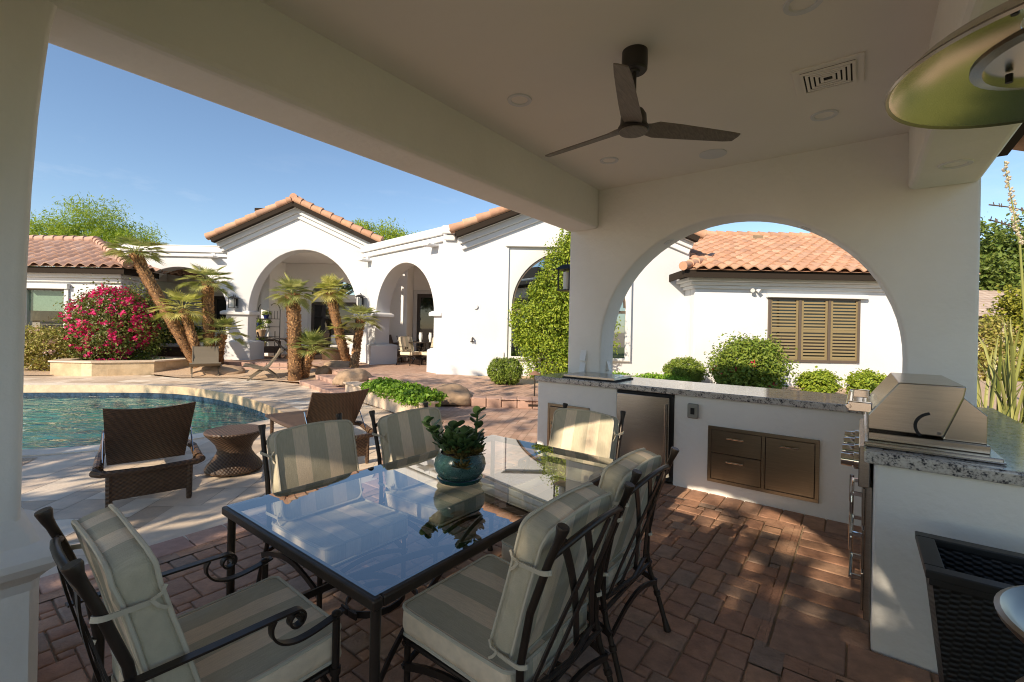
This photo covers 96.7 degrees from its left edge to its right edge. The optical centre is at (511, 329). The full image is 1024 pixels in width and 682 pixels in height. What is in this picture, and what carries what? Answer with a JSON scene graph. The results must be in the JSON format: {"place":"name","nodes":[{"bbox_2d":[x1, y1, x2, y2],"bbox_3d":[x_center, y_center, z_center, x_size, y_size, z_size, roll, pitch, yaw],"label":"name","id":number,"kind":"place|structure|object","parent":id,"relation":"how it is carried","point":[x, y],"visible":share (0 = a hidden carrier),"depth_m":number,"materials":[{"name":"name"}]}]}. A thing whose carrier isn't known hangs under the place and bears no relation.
{"place":"outdoors","nodes":[
{"label":"outdoors","id":0,"kind":"place"},
{"bbox_2d":[22,398,262,448],"bbox_3d":[-8.880,1.878,8.508,10.541,0.550,4.918,1,0,31],"label":"pool basin","id":1,"kind":"object","parent":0,"point":[66,436],"visible":0.16,"depth_m":10.18,"materials":[{"name":"paint"}]},
{"bbox_2d":[22,396,263,448],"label":"pool water","id":2,"kind":"structure","parent":1,"relation":"in","point":[109,401],"depth_m":8.60,"materials":[{"name":"teal liquid"}]},
{"bbox_2d":[23,393,267,419],"bbox_3d":[-8.873,1.535,8.508,10.541,0.135,4.918,1,0,31],"label":"pool waterline","id":3,"kind":"object","parent":1,"relation":"attached to","point":[237,407],"visible":0.36,"depth_m":10.43,"materials":[{"name":"blue tile"}]},
{"bbox_2d":[21,375,391,577],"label":"pool deck","id":4,"kind":"structure","parent":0,"point":[181,516],"depth_m":4.15,"materials":[{"name":"stone"}]},
{"bbox_2d":[48,356,188,375],"bbox_3d":[-11.501,1.050,13.383,3.556,0.400,2.315,1,0,0],"label":"spa","id":5,"kind":"object","parent":4,"relation":"on","point":[76,366],"visible":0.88,"depth_m":12.53,"materials":[{"name":"stone"}]},
{"bbox_2d":[89,402,205,507],"bbox_3d":[-3.526,1.010,4.372,0.741,0.800,1.923,1,0,-41],"label":"wicker chaise","id":6,"kind":"object","parent":4,"relation":"on","point":[133,435],"visible":0.98,"depth_m":3.80,"materials":[{"name":"brown wicker"}]},
{"bbox_2d":[22,383,300,456],"bbox_3d":[-8.896,1.379,8.523,11.161,0.177,5.478,1,0,31],"label":"pool coping","id":7,"kind":"object","parent":4,"relation":"on","point":[280,406],"visible":0.48,"depth_m":8.12,"materials":[{"name":"stone"}]},
{"bbox_2d":[23,385,282,413],"bbox_3d":[-8.869,1.379,8.507,10.508,0.177,4.888,1,0,31],"label":"pool edge band","id":8,"kind":"object","parent":7,"relation":"attached to","point":[249,403],"visible":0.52,"depth_m":10.41,"materials":[{"name":"stone"}]},
{"bbox_2d":[24,375,386,555],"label":"deck joints","id":9,"kind":"object","parent":4,"relation":"on","point":[161,463],"visible":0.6,"depth_m":4.14,"materials":[{"name":"beige stone"}]},
{"bbox_2d":[203,424,262,476],"bbox_3d":[-2.805,1.215,4.600,0.536,0.418,0.536,1,0,0],"label":"side table","id":10,"kind":"object","parent":4,"relation":"on","point":[235,454],"visible":0.96,"depth_m":4.45,"materials":[{"name":"brown wicker"}]},
{"bbox_2d":[151,366,318,381],"bbox_3d":[-10.442,1.121,14.172,11.973,0.260,3.029,1,0,14],"label":"gravel bed","id":11,"kind":"object","parent":4,"relation":"on","point":[184,372],"visible":0.33,"depth_m":12.72,"materials":[{"name":"beige gravel"}]},
{"bbox_2d":[100,235,197,368],"bbox_3d":[-10.723,-0.700,13.396,2.718,3.929,1.668,1,0,17],"label":"fan palm","id":12,"kind":"object","parent":11,"relation":"on","point":[137,257],"visible":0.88,"depth_m":13.39,"materials":[{"name":"green plant"}]},
{"bbox_2d":[146,287,214,351],"bbox_3d":[-9.537,0.060,13.232,1.613,2.503,1.704,1,0,0],"label":"fan palm","id":13,"kind":"object","parent":11,"relation":"on","point":[184,313],"visible":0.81,"depth_m":13.08,"materials":[{"name":"green plant"}]},
{"bbox_2d":[174,263,235,345],"bbox_3d":[-9.069,-0.346,13.506,1.676,3.264,1.524,1,0,0],"label":"fan palm","id":14,"kind":"object","parent":11,"relation":"on","point":[207,286],"visible":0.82,"depth_m":13.38,"materials":[{"name":"green plant"}]},
{"bbox_2d":[189,346,220,377],"bbox_3d":[-8.578,0.898,12.733,0.720,0.857,0.909,1,0,-34],"label":"sling chair","id":15,"kind":"object","parent":11,"relation":"on","point":[204,356],"visible":0.93,"depth_m":12.91,"materials":[{"name":"beige fabric"}]},
{"bbox_2d":[190,364,244,374],"bbox_3d":[-8.472,1.145,13.126,1.623,0.302,0.847,1,0,0],"label":"boulder","id":16,"kind":"object","parent":11,"relation":"on","point":[224,369],"visible":0.76,"depth_m":12.85,"materials":[{"name":"stone"}]},
{"bbox_2d":[195,313,249,363],"bbox_3d":[-8.726,0.381,13.736,1.620,1.801,1.538,1,0,-36],"label":"fan palm","id":17,"kind":"object","parent":11,"relation":"on","point":[220,338],"visible":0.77,"depth_m":13.60,"materials":[{"name":"green plant"}]},
{"bbox_2d":[264,271,316,383],"bbox_3d":[-5.865,-0.058,12.101,1.389,3.015,1.329,1,0,0],"label":"fan palm","id":18,"kind":"object","parent":11,"relation":"on","point":[291,300],"visible":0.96,"depth_m":11.96,"materials":[{"name":"green plant"}]},
{"bbox_2d":[285,326,337,377],"bbox_3d":[-5.399,0.641,12.223,1.328,1.557,1.505,1,0,0],"label":"fan palm","id":19,"kind":"object","parent":11,"relation":"on","point":[310,339],"visible":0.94,"depth_m":12.15,"materials":[{"name":"green plant"}]},
{"bbox_2d":[315,365,331,374],"bbox_3d":[-5.283,1.143,12.762,0.464,0.284,0.448,1,0,0],"label":"boulder","id":20,"kind":"object","parent":11,"relation":"on","point":[324,369],"visible":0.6,"depth_m":12.62,"materials":[{"name":"stone"}]},
{"bbox_2d":[311,272,352,360],"bbox_3d":[-5.540,-0.309,14.010,1.327,2.966,1.265,1,0,-27],"label":"fan palm","id":21,"kind":"object","parent":11,"relation":"on","point":[330,297],"visible":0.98,"depth_m":13.89,"materials":[{"name":"brown plant"}]},
{"bbox_2d":[243,348,281,380],"bbox_3d":[-6.788,0.934,12.390,0.909,0.857,0.720,1,0,-29],"label":"sling chair","id":22,"kind":"object","parent":4,"relation":"on","point":[262,368],"visible":0.95,"depth_m":12.25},
{"bbox_2d":[265,388,373,463],"bbox_3d":[-2.360,1.033,5.449,0.741,0.800,1.923,1,0,-42],"label":"wicker chaise","id":23,"kind":"object","parent":4,"relation":"on","point":[329,406],"visible":0.48,"depth_m":4.93,"materials":[{"name":"brown wicker"}]},
{"bbox_2d":[32,322,532,476],"bbox_3d":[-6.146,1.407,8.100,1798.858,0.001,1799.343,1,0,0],"label":"ground","id":24,"kind":"structure","parent":0,"point":[35,324],"depth_m":12.68,"materials":[{"name":"brown soil"}]},
{"bbox_2d":[24,366,49,374],"bbox_3d":[-18.202,1.096,13.425,11.647,0.001,3.151,1,0,0],"label":"gravel bed","id":25,"kind":"object","parent":24,"relation":"on","point":[34,372],"visible":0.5,"depth_m":12.74,"materials":[{"name":"beige gravel"}]},
{"bbox_2d":[24,322,83,370],"bbox_3d":[-13.831,0.559,13.379,2.902,1.564,1.726,1,0,0],"label":"flowering shrub","id":26,"kind":"object","parent":25,"relation":"on","point":[39,341],"visible":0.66,"depth_m":13.07,"materials":[{"name":"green plant"}]},
{"bbox_2d":[29,191,170,267],"bbox_3d":[-20.494,-2.649,21.508,8.420,7.637,4.144,1,0,0],"label":"feathery tree","id":27,"kind":"object","parent":24,"relation":"on","point":[104,231],"visible":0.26,"depth_m":21.03,"materials":[{"name":"green plant"}]},
{"bbox_2d":[43,275,172,360],"bbox_3d":[-11.911,-0.043,13.695,3.715,3.147,2.338,1,0,0],"label":"bougainvillea","id":28,"kind":"object","parent":24,"relation":"on","point":[105,323],"visible":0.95,"depth_m":13.24,"materials":[{"name":"pink plant"}]},
{"bbox_2d":[223,361,321,369],"bbox_3d":[-7.375,1.187,13.837,3.615,0.332,1.426,1,0,0],"label":"porch stair","id":29,"kind":"object","parent":24,"relation":"on","point":[283,365],"visible":0.16,"depth_m":14.03,"materials":[{"name":"stone"}]},
{"bbox_2d":[299,369,390,392],"bbox_3d":[-4.014,1.254,10.967,1.463,0.332,3.236,1,0,-40],"label":"garden stair","id":30,"kind":"object","parent":24,"relation":"on","point":[322,383],"visible":0.34,"depth_m":10.87,"materials":[{"name":"stone"}]},
{"bbox_2d":[332,368,372,385],"bbox_3d":[-3.650,1.070,10.498,0.812,0.390,0.716,1,0,22],"label":"boulder","id":31,"kind":"object","parent":30,"relation":"on","point":[355,374],"visible":0.71,"depth_m":10.25,"materials":[{"name":"stone"}]},
{"bbox_2d":[352,217,417,240],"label":"feathery tree","id":32,"kind":"object","parent":24,"relation":"on","point":[387,234],"visible":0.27,"depth_m":23.20,"materials":[{"name":"green plant"}]},
{"bbox_2d":[25,193,979,387],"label":"house","id":33,"kind":"structure","parent":24,"relation":"on","point":[820,302],"depth_m":11.75,"materials":[{"name":"paint"}]},
{"bbox_2d":[27,289,63,310],"bbox_3d":[-15.016,-0.445,14.745,1.356,1.749,0.090,1,0,0],"label":"window","id":34,"kind":"structure","parent":33,"relation":"in","point":[39,300],"depth_m":14.78,"materials":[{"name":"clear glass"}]},
{"bbox_2d":[213,293,225,327],"bbox_3d":[-11.696,-0.274,18.364,0.988,2.440,0.069,1,0,0],"label":"patio door","id":35,"kind":"structure","parent":33,"relation":"in","point":[219,299],"depth_m":18.35,"materials":[{"name":"black glass"}]},
{"bbox_2d":[228,295,239,307],"bbox_3d":[-9.207,-0.941,15.037,0.286,0.445,0.290,1,0,0],"label":"wall lantern","id":36,"kind":"object","parent":33,"relation":"attached to","point":[234,300],"depth_m":14.98,"materials":[{"name":"black metal"}]},
{"bbox_2d":[307,298,356,354],"bbox_3d":[-7.160,-0.108,18.364,2.180,2.290,0.069,1,0,0],"label":"patio door","id":37,"kind":"structure","parent":33,"relation":"in","point":[320,316],"depth_m":18.35,"materials":[{"name":"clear glass"}]},
{"bbox_2d":[412,290,433,359],"bbox_3d":[-3.027,-0.176,16.964,1.326,2.590,0.069,1,0,0],"label":"patio door","id":38,"kind":"structure","parent":33,"relation":"in","point":[423,304],"depth_m":16.95,"materials":[{"name":"clear glass"}]},
{"bbox_2d":[511,252,625,357],"bbox_3d":[1.463,-0.653,11.708,2.926,2.725,0.045,1,0,0],"label":"window","id":39,"kind":"structure","parent":33,"relation":"in","point":[522,286],"depth_m":11.72,"materials":[{"name":"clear glass"}]},
{"bbox_2d":[767,298,860,362],"bbox_3d":[7.343,0.018,11.075,2.227,1.554,0.049,1,0,0],"label":"shutter window","id":40,"kind":"structure","parent":33,"relation":"in","point":[821,330],"depth_m":11.07,"materials":[{"name":"brown wood"}]},
{"bbox_2d":[978,290,1016,327],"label":"neighbour house","id":41,"kind":"structure","parent":24,"relation":"on","point":[986,297],"depth_m":27.71,"materials":[{"name":"paint"}]},
{"bbox_2d":[977,308,1023,380],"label":"tall shrub","id":42,"kind":"object","parent":24,"relation":"on","point":[987,334],"visible":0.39,"depth_m":14.66,"materials":[{"name":"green plant"}]},
{"bbox_2d":[979,211,1023,291],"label":"shade tree","id":43,"kind":"object","parent":24,"relation":"on","point":[999,253],"visible":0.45,"depth_m":29.54,"materials":[{"name":"green plant"}]},
{"bbox_2d":[151,354,537,400],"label":"terrace","id":44,"kind":"structure","parent":0,"point":[490,385],"depth_m":10.92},
{"bbox_2d":[154,322,203,345],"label":"dark shrub","id":45,"kind":"object","parent":44,"relation":"on","point":[173,340],"visible":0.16,"depth_m":16.29,"materials":[{"name":"green plant"}]},
{"bbox_2d":[158,343,203,356],"bbox_3d":[-11.516,0.720,16.400,1.900,0.460,0.800,1,0,0],"label":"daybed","id":46,"kind":"object","parent":44,"relation":"on","point":[175,350],"visible":0.31,"depth_m":16.00,"materials":[{"name":"brown wicker"}]},
{"bbox_2d":[256,303,280,355],"bbox_3d":[-9.273,-0.010,17.175,0.872,2.009,0.378,1,0,0],"label":"bakers rack","id":47,"kind":"object","parent":44,"relation":"on","point":[270,326],"visible":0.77,"depth_m":17.34,"materials":[{"name":"black metal"}]},
{"bbox_2d":[256,323,269,335],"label":"potted plant","id":48,"kind":"object","parent":47,"relation":"on","point":[261,331],"visible":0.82,"depth_m":17.06,"materials":[{"name":"beige plant"}]},
{"bbox_2d":[257,332,280,357],"bbox_3d":[-8.654,0.545,16.176,0.754,0.927,0.720,1,0,-30],"label":"wicker armchair","id":49,"kind":"object","parent":44,"relation":"on","point":[271,349],"visible":0.61,"depth_m":15.97,"materials":[{"name":"black wicker"}]},
{"bbox_2d":[269,338,303,357],"bbox_3d":[-7.757,0.667,15.900,1.000,0.745,0.900,1,0,0],"label":"porch table","id":50,"kind":"object","parent":44,"relation":"on","point":[284,339],"visible":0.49,"depth_m":15.53,"materials":[{"name":"black metal"}]},
{"bbox_2d":[301,333,329,359],"bbox_3d":[-7.003,0.578,16.184,0.754,0.927,0.720,1,0,20],"label":"wicker armchair","id":51,"kind":"object","parent":44,"relation":"on","point":[326,335],"visible":0.11,"depth_m":16.14,"materials":[{"name":"brown wicker"}]},
{"bbox_2d":[321,347,349,359],"bbox_3d":[-6.260,0.830,16.000,1.040,0.450,1.040,1,0,0],"label":"porch ottoman","id":52,"kind":"object","parent":44,"relation":"on","point":[336,356],"visible":0.34,"depth_m":15.64,"materials":[{"name":"brown wicker"}]},
{"bbox_2d":[324,360,349,366],"bbox_3d":[-5.117,1.022,13.436,0.951,0.250,0.844,1,0,0],"label":"boulder","id":53,"kind":"object","parent":44,"relation":"on","point":[334,363],"visible":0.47,"depth_m":13.20,"materials":[{"name":"stone"}]},
{"bbox_2d":[328,335,352,349],"bbox_3d":[-5.698,0.611,16.623,1.900,0.810,0.850,1,0,-20],"label":"porch sofa","id":54,"kind":"object","parent":44,"relation":"on","point":[331,339],"visible":0.16,"depth_m":16.57,"materials":[{"name":"white fabric"}]},
{"bbox_2d":[339,304,381,367],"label":"fan palm","id":55,"kind":"object","parent":44,"relation":"on","point":[360,321],"visible":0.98,"depth_m":13.78,"materials":[{"name":"green plant"}]},
{"bbox_2d":[389,335,409,362],"bbox_3d":[-3.971,0.638,15.608,0.754,0.927,0.720,1,0,10],"label":"wicker armchair","id":56,"kind":"object","parent":44,"relation":"on","point":[390,340],"visible":0.2,"depth_m":15.69,"materials":[{"name":"black wicker"}]},
{"bbox_2d":[396,336,423,365],"bbox_3d":[-3.220,0.656,14.336,0.716,0.924,0.584,1,0,35],"label":"dining chair","id":57,"kind":"object","parent":44,"relation":"on","point":[406,349],"visible":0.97,"depth_m":14.28,"materials":[{"name":"beige fabric"}]},
{"bbox_2d":[409,341,431,364],"bbox_3d":[-2.877,0.762,14.900,1.200,0.739,1.200,1,0,0],"label":"round table","id":58,"kind":"object","parent":44,"relation":"on","point":[425,342],"visible":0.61,"depth_m":14.88,"materials":[{"name":"brown metal"}]},
{"bbox_2d":[419,337,433,365],"bbox_3d":[-2.503,0.671,14.368,0.716,0.924,0.584,1,0,30],"label":"dining chair","id":59,"kind":"object","parent":44,"relation":"on","point":[424,354],"visible":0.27,"depth_m":14.22,"materials":[{"name":"beige fabric"}]},
{"bbox_2d":[430,383,472,405],"bbox_3d":[-1.241,1.254,8.967,1.030,0.382,0.832,1,0,0],"label":"boulder","id":60,"kind":"object","parent":44,"relation":"on","point":[459,394],"visible":0.66,"depth_m":8.68,"materials":[{"name":"stone"}]},
{"bbox_2d":[486,357,523,384],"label":"clipped shrub","id":61,"kind":"object","parent":44,"relation":"on","point":[505,373],"visible":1,"depth_m":10.12,"materials":[{"name":"green plant"}]},
{"bbox_2d":[372,406,537,478],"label":"patio","id":62,"kind":"structure","parent":0,"point":[511,424],"depth_m":7.43,"materials":[{"name":"beige stone"}]},
{"bbox_2d":[343,381,438,412],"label":"planter wall","id":63,"kind":"structure","parent":62,"relation":"on","point":[382,402],"depth_m":8.26,"materials":[{"name":"stone"}]},
{"bbox_2d":[359,376,447,407],"bbox_3d":[-2.009,1.111,8.177,0.889,0.425,2.526,1,0,-42],"label":"groundcover","id":64,"kind":"object","parent":63,"relation":"in","point":[409,393],"visible":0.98,"depth_m":7.74,"materials":[{"name":"green plant"}]},
{"bbox_2d":[456,395,537,408],"bbox_3d":[0.542,1.416,8.757,3.304,0.190,0.384,1,0,7],"label":"patio step","id":65,"kind":"object","parent":62,"relation":"on","point":[496,401],"visible":0.4,"depth_m":8.68,"materials":[{"name":"stone"}]},
{"bbox_2d":[37,468,938,681],"bbox_3d":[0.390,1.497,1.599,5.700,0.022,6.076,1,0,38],"label":"pavilion floor","id":66,"kind":"structure","parent":0,"point":[820,623],"depth_m":2.48,"materials":[{"name":"brown brick"}]},
{"bbox_2d":[34,504,345,681],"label":"dining chair","id":67,"kind":"object","parent":66,"relation":"on","point":[266,628],"visible":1,"depth_m":1.36,"materials":[{"name":"fabric"}]},
{"bbox_2d":[39,477,385,594],"bbox_3d":[-1.942,1.446,3.421,0.233,0.020,6.093,1,0,37],"label":"paver border","id":68,"kind":"object","parent":66,"relation":"on","point":[49,583],"visible":0.2,"depth_m":3.07,"materials":[{"name":"beige stone"}]},
{"bbox_2d":[256,413,407,608],"bbox_3d":[-1.003,1.001,2.544,0.716,0.924,0.560,1,0,37],"label":"dining chair","id":69,"kind":"object","parent":66,"relation":"on","point":[336,526],"visible":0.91,"depth_m":2.50,"materials":[{"name":"fabric"}]},
{"bbox_2d":[222,435,618,681],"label":"dining table","id":70,"kind":"object","parent":66,"relation":"on","point":[502,452],"visible":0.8,"depth_m":1.95,"materials":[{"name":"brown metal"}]},
{"bbox_2d":[421,406,486,486],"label":"potted succulents","id":71,"kind":"object","parent":70,"relation":"on","point":[460,461],"visible":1,"depth_m":2.20,"materials":[{"name":"green plant"}]},
{"bbox_2d":[369,402,494,582],"bbox_3d":[-0.537,1.010,3.044,0.716,0.924,0.560,1,0,37],"label":"dining chair","id":72,"kind":"object","parent":66,"relation":"on","point":[427,496],"visible":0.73,"depth_m":2.96,"materials":[{"name":"fabric"}]},
{"bbox_2d":[0,0,1023,681],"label":"pavilion","id":73,"kind":"structure","parent":66,"relation":"on","point":[424,88],"depth_m":3.12,"materials":[{"name":"white paint"}]},
{"bbox_2d":[507,93,531,106],"bbox_3d":[0.058,-1.769,3.479,0.190,0.040,0.190,1,0,38],"label":"recessed light","id":74,"kind":"object","parent":73,"relation":"attached to","point":[510,97],"visible":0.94,"depth_m":3.47,"materials":[{"name":"white"}]},
{"bbox_2d":[555,260,569,291],"bbox_3d":[0.751,-0.732,6.154,0.264,0.413,0.255,1,0,37],"label":"wall lantern","id":75,"kind":"object","parent":73,"relation":"attached to","point":[566,277],"depth_m":6.11,"materials":[{"name":"black metal"}]},
{"bbox_2d":[600,157,617,163],"bbox_3d":[0.997,-1.750,4.670,0.190,0.040,0.190,1,0,37],"label":"recessed light","id":76,"kind":"object","parent":73,"relation":"attached to","point":[613,162],"visible":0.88,"depth_m":4.67,"materials":[{"name":"white"}]},
{"bbox_2d":[545,44,739,156],"bbox_3d":[0.714,-1.493,2.682,1.293,0.509,1.064,1,0,18],"label":"ceiling fan","id":77,"kind":"object","parent":73,"relation":"hanging from","point":[631,68],"visible":1,"depth_m":2.82,"materials":[{"name":"brown metal"}]},
{"bbox_2d":[699,149,726,158],"bbox_3d":[1.965,-1.718,4.449,0.250,0.010,0.250,1,0,38],"label":"ceiling speaker","id":78,"kind":"object","parent":73,"relation":"attached to","point":[712,153],"visible":1,"depth_m":4.44,"materials":[{"name":"white plastic"}]},
{"bbox_2d":[783,0,822,15],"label":"recessed light","id":79,"kind":"object","parent":73,"relation":"attached to","point":[787,10],"visible":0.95,"depth_m":2.45,"materials":[{"name":"white"}]},
{"bbox_2d":[810,109,838,120],"bbox_3d":[2.486,-1.721,3.621,0.190,0.040,0.190,1,0,38],"label":"recessed light","id":80,"kind":"object","parent":73,"relation":"attached to","point":[813,118],"visible":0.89,"depth_m":3.61,"materials":[{"name":"white"}]},
{"bbox_2d":[791,51,864,97],"bbox_3d":[2.136,-1.707,3.076,0.390,0.026,0.390,1,0,37],"label":"air vent","id":81,"kind":"object","parent":73,"relation":"attached to","point":[837,73],"visible":1,"depth_m":3.04,"materials":[{"name":"metal"}]},
{"bbox_2d":[938,159,973,169],"bbox_3d":[3.184,-1.202,3.266,0.190,0.040,0.190,1,0,37],"label":"recessed light","id":82,"kind":"object","parent":73,"relation":"attached to","point":[942,167],"visible":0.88,"depth_m":3.26,"materials":[{"name":"white"}]},
{"bbox_2d":[401,481,634,681],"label":"dining chair","id":83,"kind":"object","parent":66,"relation":"on","point":[521,616],"visible":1,"depth_m":1.55,"materials":[{"name":"fabric"}]},
{"bbox_2d":[505,403,625,523],"bbox_3d":[0.388,1.028,3.119,0.584,0.924,0.716,1,0,38],"label":"dining chair","id":84,"kind":"object","parent":66,"relation":"on","point":[586,431],"visible":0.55,"depth_m":3.17,"materials":[{"name":"beige fabric"}]},
{"bbox_2d":[501,447,678,681],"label":"dining chair","id":85,"kind":"object","parent":66,"relation":"on","point":[640,469],"visible":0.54,"depth_m":2.06,"materials":[{"name":"fabric"}]},
{"bbox_2d":[535,372,1023,673],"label":"kitchen counter","id":86,"kind":"object","parent":66,"relation":"on","point":[977,502],"visible":0.53,"depth_m":2.16,"materials":[{"name":"white paint"}]},
{"bbox_2d":[547,403,589,445],"bbox_3d":[0.617,1.114,5.134,0.536,0.517,0.060,1,0,37],"label":"access door","id":87,"kind":"structure","parent":86,"relation":"attached to","point":[552,407],"depth_m":5.27,"materials":[{"name":"metal"}]},
{"bbox_2d":[550,406,559,433],"bbox_3d":[0.615,1.115,5.134,0.464,0.445,0.056,1,0,37],"label":"door","id":88,"kind":"structure","parent":87,"relation":"in","point":[552,409],"depth_m":5.27,"materials":[{"name":"metal"}]},
{"bbox_2d":[562,372,632,381],"bbox_3d":[0.989,0.531,5.245,0.660,0.058,0.480,1,0,38],"label":"side burner","id":89,"kind":"object","parent":86,"relation":"on","point":[605,377],"visible":1,"depth_m":5.12,"materials":[{"name":"silver metal"}]},
{"bbox_2d":[616,389,674,481],"bbox_3d":[1.397,1.062,4.693,0.591,0.852,0.323,1,0,38],"label":"outdoor fridge","id":90,"kind":"object","parent":86,"relation":"in","point":[648,424],"visible":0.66,"depth_m":4.56,"materials":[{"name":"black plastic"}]},
{"bbox_2d":[687,403,698,418],"bbox_3d":[1.714,0.769,4.309,0.100,0.140,0.038,1,0,37],"label":"outlet box","id":91,"kind":"object","parent":86,"relation":"attached to","point":[692,410],"visible":1,"depth_m":4.29,"materials":[{"name":"grey"}]},
{"bbox_2d":[707,425,819,503],"bbox_3d":[2.151,1.152,3.956,0.863,0.513,0.060,1,0,38],"label":"drawer cabinet","id":92,"kind":"object","parent":86,"relation":"attached to","point":[783,465],"visible":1,"depth_m":3.94,"materials":[{"name":"metal"}]},
{"bbox_2d":[848,463,872,621],"bbox_3d":[2.030,1.126,2.660,0.099,0.670,0.920,1,0,38],"label":"grill cabinet","id":93,"kind":"object","parent":86,"relation":"attached to","point":[865,534],"visible":0.83,"depth_m":2.31,"materials":[{"name":"metal"}]},
{"bbox_2d":[841,373,1006,487],"bbox_3d":[2.200,0.530,2.527,0.580,0.528,1.020,1,0,38],"label":"gas grill","id":94,"kind":"object","parent":86,"relation":"on","point":[938,415],"visible":1,"depth_m":2.21,"materials":[{"name":"metal"}]},
{"bbox_2d":[884,0,1023,681],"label":"patio heater","id":95,"kind":"object","parent":66,"relation":"on","point":[969,75],"visible":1,"depth_m":1.31,"materials":[{"name":"metal"}]},
{"bbox_2d":[915,531,1023,681],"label":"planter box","id":96,"kind":"object","parent":66,"relation":"on","point":[976,639],"visible":0.99,"depth_m":1.55,"materials":[{"name":"black wicker"}]},
{"bbox_2d":[30,43,1023,290],"label":"sky","id":97,"kind":"structure","parent":0,"point":[191,166],"materials":[{"name":"blue"}]},
{"bbox_2d":[467,375,1022,421],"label":"gravel bed","id":98,"kind":"object","parent":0,"point":[527,380],"depth_m":10.78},
{"bbox_2d":[508,228,623,378],"bbox_3d":[1.323,-0.762,11.255,2.945,4.372,1.009,1,0,0],"label":"climbing vine","id":99,"kind":"object","parent":98,"relation":"on","point":[545,341],"visible":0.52,"depth_m":11.15,"materials":[{"name":"green plant"}]},
{"bbox_2d":[632,372,694,381],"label":"shrub","id":100,"kind":"object","parent":98,"relation":"on","point":[666,376],"visible":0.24,"depth_m":10.17,"materials":[{"name":"green plant"}]},
{"bbox_2d":[662,356,706,382],"bbox_3d":[4.003,0.961,10.598,1.047,0.762,0.964,1,0,0],"label":"clipped shrub","id":101,"kind":"object","parent":98,"relation":"on","point":[682,367],"visible":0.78,"depth_m":10.37,"materials":[{"name":"green plant"}]},
{"bbox_2d":[702,330,798,388],"bbox_3d":[5.150,0.848,9.916,1.882,1.749,1.679,1,0,27],"label":"shrub","id":102,"kind":"object","parent":98,"relation":"on","point":[755,364],"visible":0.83,"depth_m":9.54,"materials":[{"name":"green plant"}]},
{"bbox_2d":[791,366,843,393],"bbox_3d":[6.626,1.146,9.788,1.010,0.727,0.923,1,0,0],"label":"round shrub","id":103,"kind":"object","parent":98,"relation":"on","point":[824,381],"visible":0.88,"depth_m":9.60,"materials":[{"name":"green plant"}]},
{"bbox_2d":[842,368,886,394],"bbox_3d":[7.499,1.172,9.583,0.921,0.726,0.915,1,0,0],"label":"round shrub","id":104,"kind":"object","parent":98,"relation":"on","point":[869,380],"visible":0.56,"depth_m":9.46,"materials":[{"name":"green plant"}]},
{"bbox_2d":[977,161,1023,424],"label":"strap leaf plant","id":105,"kind":"object","parent":98,"relation":"on","point":[1010,407],"visible":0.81,"depth_m":6.24,"materials":[{"name":"green plant"}]},
{"bbox_2d":[988,202,1023,230],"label":"budding branch","id":106,"kind":"object","parent":98,"relation":"on","point":[1004,223],"visible":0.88,"depth_m":7.01,"materials":[{"name":"plant"}]},
{"label":"lawn","id":107,"kind":"structure","parent":0,"visible":0},
{"bbox_2d":[981,282,1023,381],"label":"golden shrub","id":108,"kind":"object","parent":107,"relation":"on","point":[1010,304],"visible":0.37,"depth_m":15.92,"materials":[{"name":"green plant"}]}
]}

